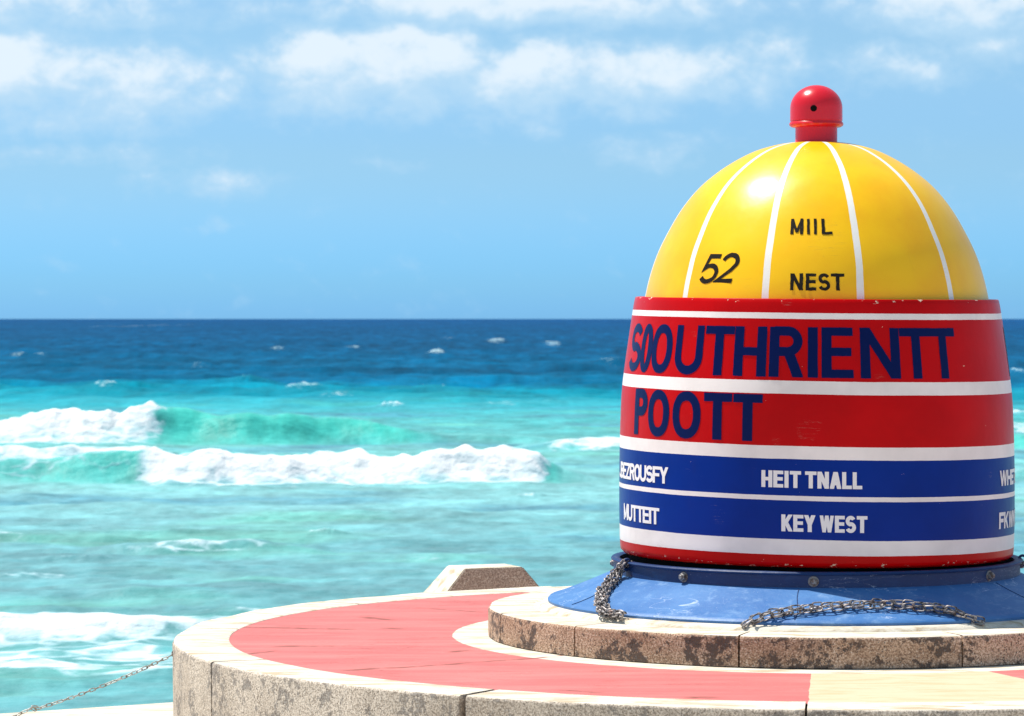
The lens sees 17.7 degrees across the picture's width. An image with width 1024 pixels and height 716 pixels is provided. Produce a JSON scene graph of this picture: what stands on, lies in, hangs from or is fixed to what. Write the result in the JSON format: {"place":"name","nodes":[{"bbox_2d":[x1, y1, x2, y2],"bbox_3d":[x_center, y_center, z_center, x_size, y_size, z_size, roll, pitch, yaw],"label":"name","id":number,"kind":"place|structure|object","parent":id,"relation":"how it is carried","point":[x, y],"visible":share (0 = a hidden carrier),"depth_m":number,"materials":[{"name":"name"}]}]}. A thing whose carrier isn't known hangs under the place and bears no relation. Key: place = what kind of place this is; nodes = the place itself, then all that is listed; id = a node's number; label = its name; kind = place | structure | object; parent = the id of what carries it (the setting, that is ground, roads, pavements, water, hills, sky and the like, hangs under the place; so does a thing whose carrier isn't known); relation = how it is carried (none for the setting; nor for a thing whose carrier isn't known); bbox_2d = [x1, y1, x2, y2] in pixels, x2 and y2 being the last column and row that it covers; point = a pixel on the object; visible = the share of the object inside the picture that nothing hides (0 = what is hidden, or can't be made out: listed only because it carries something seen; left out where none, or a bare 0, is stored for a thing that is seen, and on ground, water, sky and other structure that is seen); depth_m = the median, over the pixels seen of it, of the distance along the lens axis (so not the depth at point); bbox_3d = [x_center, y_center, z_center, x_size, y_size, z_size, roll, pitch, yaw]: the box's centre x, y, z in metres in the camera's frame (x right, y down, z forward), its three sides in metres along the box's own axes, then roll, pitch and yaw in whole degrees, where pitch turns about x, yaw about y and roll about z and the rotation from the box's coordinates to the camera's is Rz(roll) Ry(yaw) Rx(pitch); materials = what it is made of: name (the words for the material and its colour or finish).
{"place":"outdoors","nodes":[
{"label":"outdoors","id":0,"kind":"place"},
{"bbox_2d":[0,702,172,715],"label":"quay pavement","id":1,"kind":"structure","parent":0,"point":[160,709],"depth_m":21.11,"materials":[{"name":"concrete"}]},
{"bbox_2d":[424,564,538,591],"bbox_3d":[-0.174,1.787,20.380,0.735,0.992,0.362,0,1,-22],"label":"concrete block","id":2,"kind":"object","parent":1,"relation":"on","point":[470,577],"visible":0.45,"depth_m":20.23,"materials":[{"name":"beige paint"}]},
{"bbox_2d":[171,586,1023,715],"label":"round platform","id":3,"kind":"structure","parent":1,"relation":"on","point":[442,653],"depth_m":14.16,"materials":[{"name":"pink"}]},
{"bbox_2d":[13,653,172,715],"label":"guard chain","id":4,"kind":"object","parent":3,"relation":"attached to","point":[89,690],"visible":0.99,"depth_m":15.23,"materials":[{"name":"silver metal"}]},
{"bbox_2d":[488,588,1023,668],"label":"stone plinth","id":5,"kind":"structure","parent":3,"relation":"on","point":[536,621],"depth_m":14.51,"materials":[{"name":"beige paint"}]},
{"bbox_2d":[548,85,1023,625],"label":"striped marker","id":6,"kind":"object","parent":5,"relation":"on","point":[816,397],"visible":0.99,"depth_m":15.13,"materials":[{"name":"red paint"}]},
{"bbox_2d":[593,559,632,620],"bbox_3d":[0.466,1.077,15.281,0.167,0.243,0.661,0,1,5],"label":"bundled chain","id":7,"kind":"object","parent":6,"relation":"hanging from","point":[602,604],"visible":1,"depth_m":15.30,"materials":[{"name":"silver metal"}]},
{"bbox_2d":[740,598,984,628],"bbox_3d":[1.575,1.147,14.719,1.119,0.134,0.103,0,1,-6],"label":"draped chain","id":8,"kind":"object","parent":6,"relation":"on","point":[813,608],"visible":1,"depth_m":14.72,"materials":[{"name":"silver metal"}]},
{"bbox_2d":[0,319,1023,713],"bbox_3d":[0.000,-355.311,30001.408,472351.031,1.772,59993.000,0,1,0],"label":"sea","id":9,"kind":"structure","parent":0,"point":[164,483],"depth_m":70.86,"materials":[{"name":"liquid"}]},
{"bbox_2d":[0,0,1023,318],"label":"sky","id":10,"kind":"structure","parent":0,"point":[160,159],"materials":[{"name":"blue"}]}
]}

